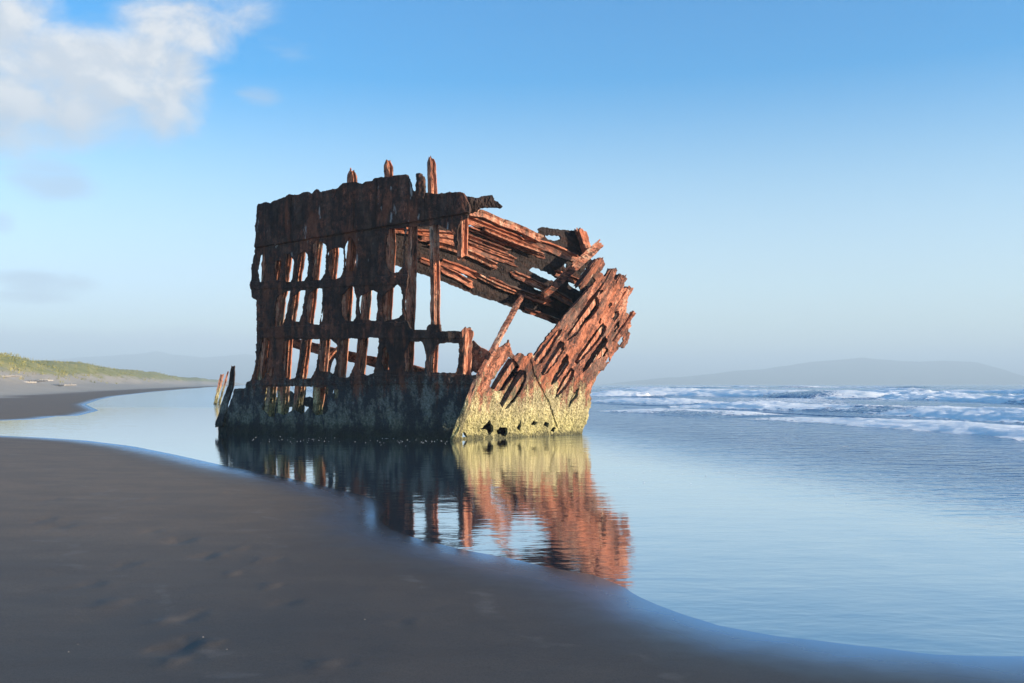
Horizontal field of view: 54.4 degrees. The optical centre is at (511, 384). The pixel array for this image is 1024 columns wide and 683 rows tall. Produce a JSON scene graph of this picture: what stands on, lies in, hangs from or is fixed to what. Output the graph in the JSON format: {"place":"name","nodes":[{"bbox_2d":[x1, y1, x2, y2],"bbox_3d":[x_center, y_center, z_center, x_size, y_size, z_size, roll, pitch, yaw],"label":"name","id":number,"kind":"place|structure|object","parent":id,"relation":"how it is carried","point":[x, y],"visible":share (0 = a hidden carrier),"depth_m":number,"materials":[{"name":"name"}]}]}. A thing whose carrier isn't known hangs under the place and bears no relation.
{"place":"outdoors","nodes":[
{"label":"outdoors","id":0,"kind":"place"},
{"bbox_2d":[44,351,368,383],"bbox_3d":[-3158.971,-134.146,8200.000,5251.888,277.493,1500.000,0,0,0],"label":"mountains","id":1,"kind":"structure","parent":0,"point":[187,366],"depth_m":7909.86,"materials":[{"name":"blue"}]},
{"bbox_2d":[0,354,1023,682],"bbox_3d":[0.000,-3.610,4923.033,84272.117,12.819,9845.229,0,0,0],"label":"beach sand","id":2,"kind":"structure","parent":0,"point":[132,564],"depth_m":7.25,"materials":[{"name":"grey sand"}]},
{"bbox_2d":[1,374,20,377],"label":"driftwood log","id":3,"kind":"object","parent":2,"relation":"on","point":[6,376],"visible":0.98,"depth_m":178.94,"materials":[{"name":"beige wood"}]},
{"bbox_2d":[25,379,48,381],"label":"driftwood log","id":4,"kind":"object","parent":2,"relation":"on","point":[41,380],"visible":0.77,"depth_m":193.14,"materials":[{"name":"beige wood"}]},
{"bbox_2d":[0,352,183,383],"bbox_3d":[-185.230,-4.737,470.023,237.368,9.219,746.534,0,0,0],"label":"dune grass","id":5,"kind":"structure","parent":2,"relation":"on","point":[19,370],"depth_m":268.79,"materials":[{"name":"green plant"}]},
{"bbox_2d":[0,384,1023,655],"bbox_3d":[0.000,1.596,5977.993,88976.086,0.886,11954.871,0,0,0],"label":"sea water","id":6,"kind":"structure","parent":0,"point":[906,540],"depth_m":13.61,"materials":[{"name":"blue liquid"}]},
{"bbox_2d":[214,374,223,403],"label":"wreck post","id":7,"kind":"object","parent":6,"relation":"in","point":[218,388],"visible":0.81,"depth_m":79.90,"materials":[{"name":"metal"}]},
{"bbox_2d":[218,371,228,404],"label":"wreck post","id":8,"kind":"object","parent":6,"relation":"in","point":[221,396],"visible":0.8,"depth_m":78.74,"materials":[{"name":"metal"}]},
{"bbox_2d":[215,156,635,439],"bbox_3d":[-2.745,-2.409,31.752,13.974,8.718,6.716,0,0,0],"label":"shipwreck","id":9,"kind":"object","parent":6,"relation":"in","point":[386,224],"visible":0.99,"depth_m":30.79,"materials":[{"name":"metal"}]},
{"bbox_2d":[591,397,731,405],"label":"breaking wave","id":10,"kind":"object","parent":6,"relation":"on","point":[665,401],"visible":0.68,"depth_m":82.45,"materials":[{"name":"liquid"}]},
{"bbox_2d":[599,386,738,387],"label":"breaking wave","id":11,"kind":"object","parent":6,"relation":"on","point":[680,387],"visible":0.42,"depth_m":392.56,"materials":[{"name":"liquid"}]},
{"bbox_2d":[589,408,811,416],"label":"breaking wave","id":12,"kind":"object","parent":6,"relation":"on","point":[690,412],"visible":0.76,"depth_m":51.93,"materials":[{"name":"liquid"}]},
{"bbox_2d":[596,387,808,390],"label":"breaking wave","id":13,"kind":"object","parent":6,"relation":"on","point":[659,389],"visible":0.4,"depth_m":224.35,"materials":[{"name":"liquid"}]},
{"bbox_2d":[590,389,889,399],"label":"breaking wave","id":14,"kind":"object","parent":6,"relation":"on","point":[849,394],"visible":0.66,"depth_m":124.36,"materials":[{"name":"liquid"}]},
{"bbox_2d":[624,400,1023,425],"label":"breaking wave","id":15,"kind":"object","parent":6,"relation":"on","point":[1001,415],"visible":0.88,"depth_m":52.98,"materials":[{"name":"liquid"}]},
{"bbox_2d":[727,385,1010,388],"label":"breaking wave","id":16,"kind":"object","parent":6,"relation":"on","point":[854,387],"visible":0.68,"depth_m":431.82,"materials":[{"name":"liquid"}]},
{"bbox_2d":[722,417,1023,441],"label":"breaking wave","id":17,"kind":"object","parent":6,"relation":"on","point":[1007,432],"visible":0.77,"depth_m":36.47,"materials":[{"name":"liquid"}]},
{"bbox_2d":[860,388,1023,393],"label":"breaking wave","id":18,"kind":"object","parent":6,"relation":"on","point":[1015,391],"visible":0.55,"depth_m":180.98,"materials":[{"name":"liquid"}]},
{"bbox_2d":[870,390,1023,407],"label":"breaking wave","id":19,"kind":"object","parent":6,"relation":"on","point":[927,395],"visible":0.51,"depth_m":92.86,"materials":[{"name":"liquid"}]},
{"bbox_2d":[0,0,1023,383],"label":"sky","id":20,"kind":"structure","parent":0,"point":[772,183],"materials":[{"name":"blue"}]},
{"bbox_2d":[595,358,1023,384],"bbox_3d":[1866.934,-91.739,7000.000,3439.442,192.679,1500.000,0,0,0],"label":"headland hill","id":21,"kind":"structure","parent":0,"point":[862,371],"depth_m":6547.14,"materials":[{"name":"blue"}]}
]}

